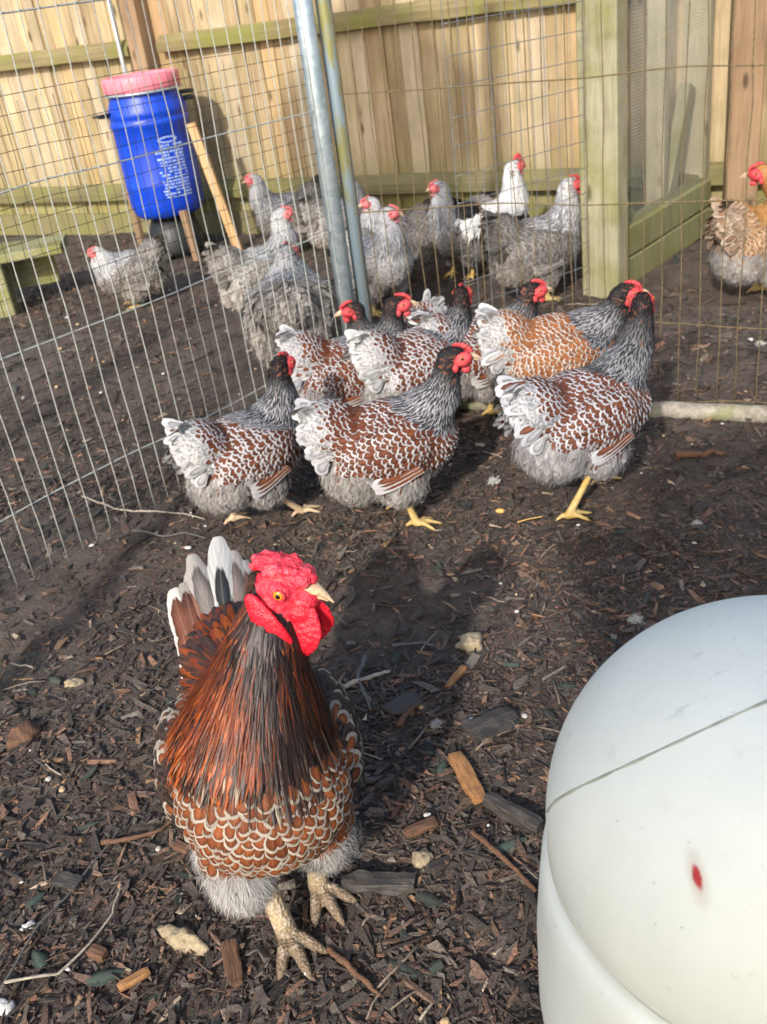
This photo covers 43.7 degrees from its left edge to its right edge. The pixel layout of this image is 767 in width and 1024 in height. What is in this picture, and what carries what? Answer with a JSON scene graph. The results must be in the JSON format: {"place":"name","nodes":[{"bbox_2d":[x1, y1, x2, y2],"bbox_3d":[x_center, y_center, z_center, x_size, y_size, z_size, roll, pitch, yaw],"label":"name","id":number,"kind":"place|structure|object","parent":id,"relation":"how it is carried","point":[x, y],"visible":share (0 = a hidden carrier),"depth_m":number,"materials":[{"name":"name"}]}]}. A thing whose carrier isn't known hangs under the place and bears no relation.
{"place":"outdoors","nodes":[
{"label":"outdoors","id":0,"kind":"place"},
{"bbox_2d":[0,230,766,1023],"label":"ground","id":1,"kind":"structure","parent":0,"point":[678,273],"depth_m":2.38,"materials":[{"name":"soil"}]},
{"bbox_2d":[0,998,15,1016],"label":"dropping","id":2,"kind":"object","parent":1,"relation":"on","point":[4,1005],"visible":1,"depth_m":1.39,"materials":[{"name":"white"}]},
{"bbox_2d":[6,720,40,750],"bbox_3d":[-0.725,0.448,1.926,0.070,0.045,0.068,-11,29,-6],"label":"wood chunk","id":3,"kind":"object","parent":1,"relation":"on","point":[24,731],"visible":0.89,"depth_m":1.91,"materials":[{"name":"brown wood"}]},
{"bbox_2d":[20,919,35,930],"bbox_3d":[-0.565,0.658,1.519,0.025,0.013,0.016,-30,36,-35],"label":"dropping","id":4,"kind":"object","parent":1,"relation":"on","point":[30,922],"visible":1,"depth_m":1.52,"materials":[{"name":"white"}]},
{"bbox_2d":[0,233,67,318],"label":"plank step","id":5,"kind":"object","parent":1,"relation":"on","point":[22,269],"visible":0.84,"depth_m":4.85,"materials":[{"name":"wood"}]},
{"bbox_2d":[24,891,45,907],"bbox_3d":[-0.569,0.634,1.566,0.021,0.008,0.042,21,40,41],"label":"leaf","id":6,"kind":"object","parent":1,"relation":"on","point":[33,901],"visible":1,"depth_m":1.56,"materials":[{"name":"green plant"}]},
{"bbox_2d":[31,949,47,968],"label":"leaf","id":7,"kind":"object","parent":1,"relation":"on","point":[39,958],"visible":1,"depth_m":1.45,"materials":[{"name":"plant"}]},
{"bbox_2d":[0,824,123,992],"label":"twig","id":8,"kind":"object","parent":1,"relation":"on","point":[29,940],"visible":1,"depth_m":1.50,"materials":[{"name":"grey wood"}]},
{"bbox_2d":[4,885,121,983],"bbox_3d":[-0.474,0.658,1.473,0.053,0.021,0.218,15,36,35],"label":"twig","id":9,"kind":"object","parent":1,"relation":"on","point":[63,968],"visible":1,"depth_m":1.44,"materials":[{"name":"brown wood"}]},
{"bbox_2d":[49,871,83,889],"bbox_3d":[-0.524,0.612,1.589,0.050,0.011,0.032,3,31,21],"label":"bark slab","id":10,"kind":"object","parent":1,"relation":"on","point":[67,879],"depth_m":1.58,"materials":[{"name":"grey wood"}]},
{"bbox_2d":[64,678,84,687],"bbox_3d":[-0.669,0.370,2.068,0.036,0.024,0.040,19,38,40],"label":"dirt lump","id":11,"kind":"object","parent":1,"relation":"on","point":[73,682],"visible":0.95,"depth_m":2.06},
{"bbox_2d":[86,943,108,962],"bbox_3d":[-0.434,0.669,1.453,0.029,0.016,0.022,6,32,23],"label":"wood chip","id":12,"kind":"object","parent":1,"relation":"on","point":[96,952],"visible":1,"depth_m":1.45,"materials":[{"name":"brown wood"}]},
{"bbox_2d":[87,968,125,985],"bbox_3d":[-0.412,0.690,1.422,0.061,0.007,0.030,-8,29,0],"label":"leaf","id":13,"kind":"object","parent":1,"relation":"on","point":[105,976],"visible":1,"depth_m":1.42,"materials":[{"name":"green plant"}]},
{"bbox_2d":[107,0,127,73],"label":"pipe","id":14,"kind":"object","parent":1,"relation":"on","point":[120,56],"visible":0.21,"depth_m":5.56,"materials":[{"name":"white plastic"}]},
{"bbox_2d":[86,233,171,309],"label":"chicken","id":15,"kind":"object","parent":1,"relation":"on","point":[136,292],"visible":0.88,"depth_m":4.60},
{"bbox_2d":[117,967,150,991],"bbox_3d":[-0.367,0.687,1.406,0.048,0.013,0.016,-25,33,-24],"label":"wood chip","id":16,"kind":"object","parent":1,"relation":"on","point":[133,979],"visible":1,"depth_m":1.40,"materials":[{"name":"brown wood"}]},
{"bbox_2d":[100,821,170,844],"bbox_3d":[-0.422,0.558,1.662,0.138,0.014,0.028,-15,29,-12],"label":"stick","id":17,"kind":"object","parent":1,"relation":"on","point":[127,838],"visible":0.84,"depth_m":1.65,"materials":[{"name":"brown wood"}]},
{"bbox_2d":[81,495,204,518],"bbox_3d":[-0.703,-0.009,2.715,0.496,0.030,0.040,11,34,31],"label":"twig","id":18,"kind":"object","parent":1,"relation":"on","point":[82,496],"visible":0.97,"depth_m":2.69,"materials":[{"name":"brown wood"}]},
{"bbox_2d":[92,68,242,260],"bbox_3d":[-1.182,-1.921,5.356,0.678,0.995,0.451,0,30,14],"label":"barrel feeder","id":19,"kind":"object","parent":1,"relation":"on","point":[119,124],"visible":0.85,"depth_m":5.21,"materials":[{"name":"blue plastic"}]},
{"bbox_2d":[131,530,206,537],"bbox_3d":[-0.571,0.059,2.538,0.214,0.026,0.022,-2,29,12],"label":"twig","id":20,"kind":"object","parent":1,"relation":"on","point":[165,535],"visible":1,"depth_m":2.54,"materials":[{"name":"wood"}]},
{"bbox_2d":[0,0,346,586],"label":"stock fence","id":21,"kind":"object","parent":1,"relation":"on","point":[98,166],"visible":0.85,"depth_m":2.54,"materials":[{"name":"metal"}]},
{"bbox_2d":[172,839,190,853],"bbox_3d":[-0.340,0.565,1.615,0.032,0.011,0.020,10,34,31],"label":"wood chip","id":22,"kind":"object","parent":1,"relation":"on","point":[180,846],"visible":0.94,"depth_m":1.61,"materials":[{"name":"brown wood"}]},
{"bbox_2d":[157,924,211,956],"bbox_3d":[-0.307,0.654,1.463,0.108,0.041,0.037,8,33,27],"label":"root lump","id":23,"kind":"object","parent":1,"relation":"on","point":[182,938],"visible":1,"depth_m":1.45,"materials":[{"name":"beige wood"}]},
{"bbox_2d":[221,938,242,986],"bbox_3d":[-0.222,0.662,1.405,0.026,0.015,0.077,-15,29,-11],"label":"wood chip","id":24,"kind":"object","parent":1,"relation":"on","point":[232,963],"visible":1,"depth_m":1.40,"materials":[{"name":"brown wood"}]},
{"bbox_2d":[161,351,319,523],"bbox_3d":[-0.361,-0.163,2.491,0.422,0.436,0.254,-25,33,-29],"label":"chicken","id":25,"kind":"object","parent":1,"relation":"on","point":[232,464],"visible":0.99,"depth_m":2.41},
{"bbox_2d":[202,206,300,315],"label":"chicken","id":26,"kind":"object","parent":1,"relation":"on","point":[272,244],"visible":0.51,"depth_m":3.95},
{"bbox_2d":[153,536,367,980],"bbox_3d":[-0.198,0.304,1.433,0.323,0.614,0.520,-12,29,-7],"label":"rooster","id":27,"kind":"object","parent":1,"relation":"on","point":[258,762],"visible":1,"depth_m":1.25},
{"bbox_2d":[242,173,321,254],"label":"chicken","id":28,"kind":"object","parent":1,"relation":"on","point":[276,198],"visible":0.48,"depth_m":5.04},
{"bbox_2d":[239,241,338,371],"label":"chicken","id":29,"kind":"object","parent":1,"relation":"on","point":[280,294],"visible":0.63,"depth_m":3.21},
{"bbox_2d":[292,0,354,335],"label":"galvanised pole","id":30,"kind":"object","parent":1,"relation":"on","point":[325,140],"visible":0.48,"depth_m":2.96,"materials":[{"name":"silver metal"}]},
{"bbox_2d":[297,179,366,248],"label":"chicken","id":31,"kind":"object","parent":1,"relation":"on","point":[314,213],"visible":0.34,"depth_m":4.83},
{"bbox_2d":[315,0,373,322],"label":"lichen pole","id":32,"kind":"object","parent":1,"relation":"on","point":[328,43],"visible":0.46,"depth_m":3.01,"materials":[{"name":"grey metal"}]},
{"bbox_2d":[273,292,419,406],"bbox_3d":[-0.096,-0.440,2.918,0.455,0.414,0.259,-12,29,-7],"label":"chicken","id":33,"kind":"object","parent":1,"relation":"on","point":[321,370],"visible":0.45,"depth_m":2.82},
{"bbox_2d":[326,946,382,996],"bbox_3d":[-0.043,0.655,1.364,0.012,0.017,0.114,-29,35,-33],"label":"stick","id":34,"kind":"object","parent":1,"relation":"on","point":[345,962],"visible":1,"depth_m":1.36,"materials":[{"name":"brown wood"}]},
{"bbox_2d":[356,654,371,710],"bbox_3d":[-0.041,0.340,1.919,0.028,0.017,0.173,-8,29,0],"label":"twig","id":35,"kind":"object","parent":1,"relation":"on","point":[362,666],"visible":1,"depth_m":1.93,"materials":[{"name":"grey wood"}]},
{"bbox_2d":[343,670,390,688],"bbox_3d":[-0.037,0.336,1.927,0.113,0.016,0.013,-19,30,-19],"label":"stick","id":36,"kind":"object","parent":1,"relation":"on","point":[355,681],"visible":0.84,"depth_m":1.92,"materials":[{"name":"grey wood"}]},
{"bbox_2d":[341,869,415,896],"bbox_3d":[-0.008,0.579,1.492,0.119,0.026,0.037,-4,29,9],"label":"bark slab","id":37,"kind":"object","parent":1,"relation":"on","point":[393,884],"depth_m":1.48,"materials":[{"name":"grey wood"}]},
{"bbox_2d":[345,204,413,317],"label":"chicken","id":38,"kind":"object","parent":1,"relation":"on","point":[398,262],"visible":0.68,"depth_m":3.86},
{"bbox_2d":[8,260,752,1023],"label":"pale specks","id":39,"kind":"object","parent":1,"relation":"on","point":[442,1020],"visible":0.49,"depth_m":1.82,"materials":[{"name":"beige plant"}]},
{"bbox_2d":[0,250,764,1023],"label":"fallen leaves","id":40,"kind":"object","parent":1,"relation":"on","point":[436,966],"visible":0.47,"depth_m":1.94,"materials":[{"name":"dry leaf"}]},
{"bbox_2d":[0,0,766,235],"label":"board fence","id":41,"kind":"object","parent":1,"relation":"on","point":[422,39],"visible":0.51,"depth_m":5.24,"materials":[{"name":"beige wood"}]},
{"bbox_2d":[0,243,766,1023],"bbox_3d":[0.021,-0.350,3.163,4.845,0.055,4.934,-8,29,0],"label":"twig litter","id":42,"kind":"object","parent":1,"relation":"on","point":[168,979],"visible":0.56,"depth_m":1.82,"materials":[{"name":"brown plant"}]},
{"bbox_2d":[289,342,482,529],"bbox_3d":[0.023,-0.184,2.421,0.489,0.459,0.271,-10,29,-4],"label":"chicken","id":43,"kind":"object","parent":1,"relation":"on","point":[393,451],"visible":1,"depth_m":2.33},
{"bbox_2d":[334,289,446,330],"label":"chicken","id":44,"kind":"object","parent":1,"relation":"on","point":[354,315],"visible":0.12,"depth_m":2.98},
{"bbox_2d":[358,195,436,273],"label":"chicken","id":45,"kind":"object","parent":1,"relation":"on","point":[409,223],"visible":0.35,"depth_m":4.30},
{"bbox_2d":[383,691,423,715],"bbox_3d":[0.039,0.368,1.846,0.069,0.017,0.053,-29,35,-28],"label":"bark slab","id":46,"kind":"object","parent":1,"relation":"on","point":[401,704],"depth_m":1.84,"materials":[{"name":"grey wood"}]},
{"bbox_2d":[342,283,472,403],"bbox_3d":[0.105,-0.441,2.881,0.463,0.407,0.270,-21,31,-23],"label":"chicken","id":47,"kind":"object","parent":1,"relation":"on","point":[385,364],"visible":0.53,"depth_m":2.76},
{"bbox_2d":[397,691,422,726],"bbox_3d":[0.053,0.377,1.832,0.013,0.017,0.097,10,34,30],"label":"stick","id":48,"kind":"object","parent":1,"relation":"on","point":[404,716],"visible":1,"depth_m":1.81,"materials":[{"name":"brown wood"}]},
{"bbox_2d":[392,641,440,649],"bbox_3d":[0.072,0.278,2.010,0.108,0.011,0.027,4,31,21],"label":"twig","id":49,"kind":"object","parent":1,"relation":"on","point":[409,643],"visible":1,"depth_m":2.02,"materials":[{"name":"grey wood"}]},
{"bbox_2d":[402,816,438,837],"bbox_3d":[0.060,0.520,1.575,0.060,0.015,0.024,-17,30,-17],"label":"wood chip","id":50,"kind":"object","parent":1,"relation":"on","point":[417,829],"visible":1,"depth_m":1.57,"materials":[{"name":"brown wood"}]},
{"bbox_2d":[412,850,434,870],"bbox_3d":[0.063,0.556,1.530,0.037,0.026,0.039,-14,29,-11],"label":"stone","id":51,"kind":"object","parent":1,"relation":"on","point":[420,859],"visible":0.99,"depth_m":1.52,"materials":[{"name":"beige stone"}]},
{"bbox_2d":[429,717,442,729],"bbox_3d":[0.100,0.397,1.794,0.029,0.021,0.032,19,39,40],"label":"down feather","id":52,"kind":"object","parent":1,"relation":"on","point":[436,723],"visible":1,"depth_m":1.79,"materials":[{"name":"grey"}]},
{"bbox_2d":[436,759,446,772],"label":"leaf","id":53,"kind":"object","parent":1,"relation":"on","point":[442,765],"visible":1,"depth_m":1.70,"materials":[{"name":"green plant"}]},
{"bbox_2d":[445,665,467,687],"bbox_3d":[0.144,0.329,1.905,0.016,0.012,0.072,12,34,32],"label":"wood chip","id":54,"kind":"object","parent":1,"relation":"on","point":[458,673],"visible":1,"depth_m":1.90,"materials":[{"name":"brown wood"}]},
{"bbox_2d":[425,179,495,280],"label":"chicken","id":55,"kind":"object","parent":1,"relation":"on","point":[442,229],"visible":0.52,"depth_m":4.22},
{"bbox_2d":[448,751,484,804],"bbox_3d":[0.147,0.462,1.664,0.034,0.023,0.120,-15,30,-12],"label":"wood chunk","id":56,"kind":"object","parent":1,"relation":"on","point":[468,779],"visible":0.95,"depth_m":1.65,"materials":[{"name":"orange wood"}]},
{"bbox_2d":[455,631,482,651],"bbox_3d":[0.179,0.274,2.010,0.060,0.036,0.054,-7,29,3],"label":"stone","id":57,"kind":"object","parent":1,"relation":"on","point":[469,641],"visible":0.94,"depth_m":2.00,"materials":[{"name":"beige stone"}]},
{"bbox_2d":[406,279,553,414],"bbox_3d":[0.312,-0.502,2.965,0.470,0.386,0.265,-14,29,-11],"label":"chicken","id":58,"kind":"object","parent":1,"relation":"on","point":[473,382],"visible":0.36,"depth_m":2.89},
{"bbox_2d":[461,707,520,743],"bbox_3d":[0.200,0.389,1.769,0.102,0.025,0.068,-20,31,-22],"label":"bark slab","id":59,"kind":"object","parent":1,"relation":"on","point":[492,724],"depth_m":1.76,"materials":[{"name":"grey wood"}]},
{"bbox_2d":[452,153,529,271],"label":"chicken","id":60,"kind":"object","parent":1,"relation":"on","point":[505,196],"visible":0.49,"depth_m":4.25},
{"bbox_2d":[487,475,499,485],"bbox_3d":[0.299,-0.085,2.601,0.046,0.028,0.040,-8,29,0],"label":"down feather","id":61,"kind":"object","parent":1,"relation":"on","point":[493,481],"visible":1,"depth_m":2.60,"materials":[{"name":"white"}]},
{"bbox_2d":[495,508,504,512],"bbox_3d":[0.304,-0.003,2.497,0.025,0.013,0.015,1,30,16],"label":"corn kernel","id":62,"kind":"object","parent":1,"relation":"on","point":[499,510],"visible":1,"depth_m":2.49,"materials":[{"name":"yellow food"}]},
{"bbox_2d":[469,828,536,891],"bbox_3d":[0.187,0.543,1.496,0.012,0.015,0.156,-24,33,-27],"label":"stick","id":63,"kind":"object","parent":1,"relation":"on","point":[496,851],"visible":1,"depth_m":1.49,"materials":[{"name":"brown wood"}]},
{"bbox_2d":[499,662,519,667],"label":"leaf","id":64,"kind":"object","parent":1,"relation":"on","point":[510,664],"visible":1,"depth_m":1.93,"materials":[{"name":"plant"}]},
{"bbox_2d":[497,836,526,852],"bbox_3d":[0.206,0.529,1.526,0.056,0.006,0.027,-14,29,-10],"label":"leaf","id":65,"kind":"object","parent":1,"relation":"on","point":[504,846],"visible":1,"depth_m":1.52,"materials":[{"name":"green plant"}]},
{"bbox_2d":[483,792,543,833],"bbox_3d":[0.213,0.494,1.574,0.109,0.030,0.029,18,38,39],"label":"bark log","id":66,"kind":"object","parent":1,"relation":"on","point":[502,808],"visible":0.99,"depth_m":1.56,"materials":[{"name":"grey wood"}]},
{"bbox_2d":[440,0,588,312],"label":"weld panel","id":67,"kind":"object","parent":1,"relation":"on","point":[520,130],"visible":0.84,"depth_m":3.44,"materials":[{"name":"grey metal"}]},
{"bbox_2d":[478,174,581,300],"bbox_3d":[0.617,-1.105,3.916,0.466,0.479,0.289,-14,29,-11],"label":"chicken","id":68,"kind":"object","parent":1,"relation":"on","point":[556,214],"visible":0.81,"depth_m":3.83},
{"bbox_2d":[329,0,766,404],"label":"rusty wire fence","id":69,"kind":"object","parent":1,"relation":"on","point":[587,204],"visible":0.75,"depth_m":2.71,"materials":[{"name":"metal"}]},
{"bbox_2d":[471,280,649,397],"bbox_3d":[0.524,-0.463,2.810,0.515,0.396,0.277,-10,29,-3],"label":"chicken","id":70,"kind":"object","parent":1,"relation":"on","point":[515,344],"visible":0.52,"depth_m":2.71},
{"bbox_2d":[493,287,654,520],"bbox_3d":[0.484,-0.250,2.325,0.463,0.502,0.269,-18,30,-17],"label":"chicken","id":71,"kind":"object","parent":1,"relation":"on","point":[588,421],"visible":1,"depth_m":2.25},
{"bbox_2d":[576,0,627,298],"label":"corner post","id":72,"kind":"object","parent":1,"relation":"on","point":[613,16],"visible":0.72,"depth_m":3.62,"materials":[{"name":"wood"}]},
{"bbox_2d":[460,397,766,423],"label":"ground rail","id":73,"kind":"object","parent":1,"relation":"on","point":[717,411],"visible":0.41,"depth_m":2.78,"materials":[{"name":"beige wood"}]},
{"bbox_2d":[626,613,646,624],"bbox_3d":[0.526,0.226,1.999,0.043,0.032,0.044,-8,29,0],"label":"down feather","id":74,"kind":"object","parent":1,"relation":"on","point":[633,619],"visible":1,"depth_m":1.99,"materials":[{"name":"white"}]},
{"bbox_2d":[537,595,766,1023],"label":"white bin","id":75,"kind":"object","parent":1,"relation":"on","point":[652,900],"visible":1,"depth_m":0.82,"materials":[{"name":"plastic"}]},
{"bbox_2d":[627,0,714,280],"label":"chicken coop","id":76,"kind":"structure","parent":1,"relation":"on","point":[692,158],"depth_m":4.15,"materials":[{"name":"wood"}]},
{"bbox_2d":[692,520,702,527],"bbox_3d":[0.752,0.027,2.297,0.031,0.021,0.031,-20,31,-21],"label":"down feather","id":77,"kind":"object","parent":1,"relation":"on","point":[697,522],"visible":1,"depth_m":2.30,"materials":[{"name":"white"}]},
{"bbox_2d":[673,448,726,458],"bbox_3d":[0.855,-0.158,2.580,0.138,0.027,0.031,-4,29,8],"label":"stick","id":78,"kind":"object","parent":1,"relation":"on","point":[693,454],"visible":1,"depth_m":2.57,"materials":[{"name":"brown wood"}]},
{"bbox_2d":[702,162,766,292],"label":"chicken","id":79,"kind":"object","parent":1,"relation":"on","point":[754,246],"visible":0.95,"depth_m":3.47},
{"bbox_2d":[722,0,766,206],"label":"timber post","id":80,"kind":"object","parent":1,"relation":"on","point":[741,87],"visible":0.62,"depth_m":4.09,"materials":[{"name":"brown wood"}]},
{"bbox_2d":[754,340,766,346],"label":"down feather","id":81,"kind":"object","parent":1,"relation":"on","point":[762,343],"visible":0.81,"depth_m":3.24,"materials":[{"name":"white"}]}
]}

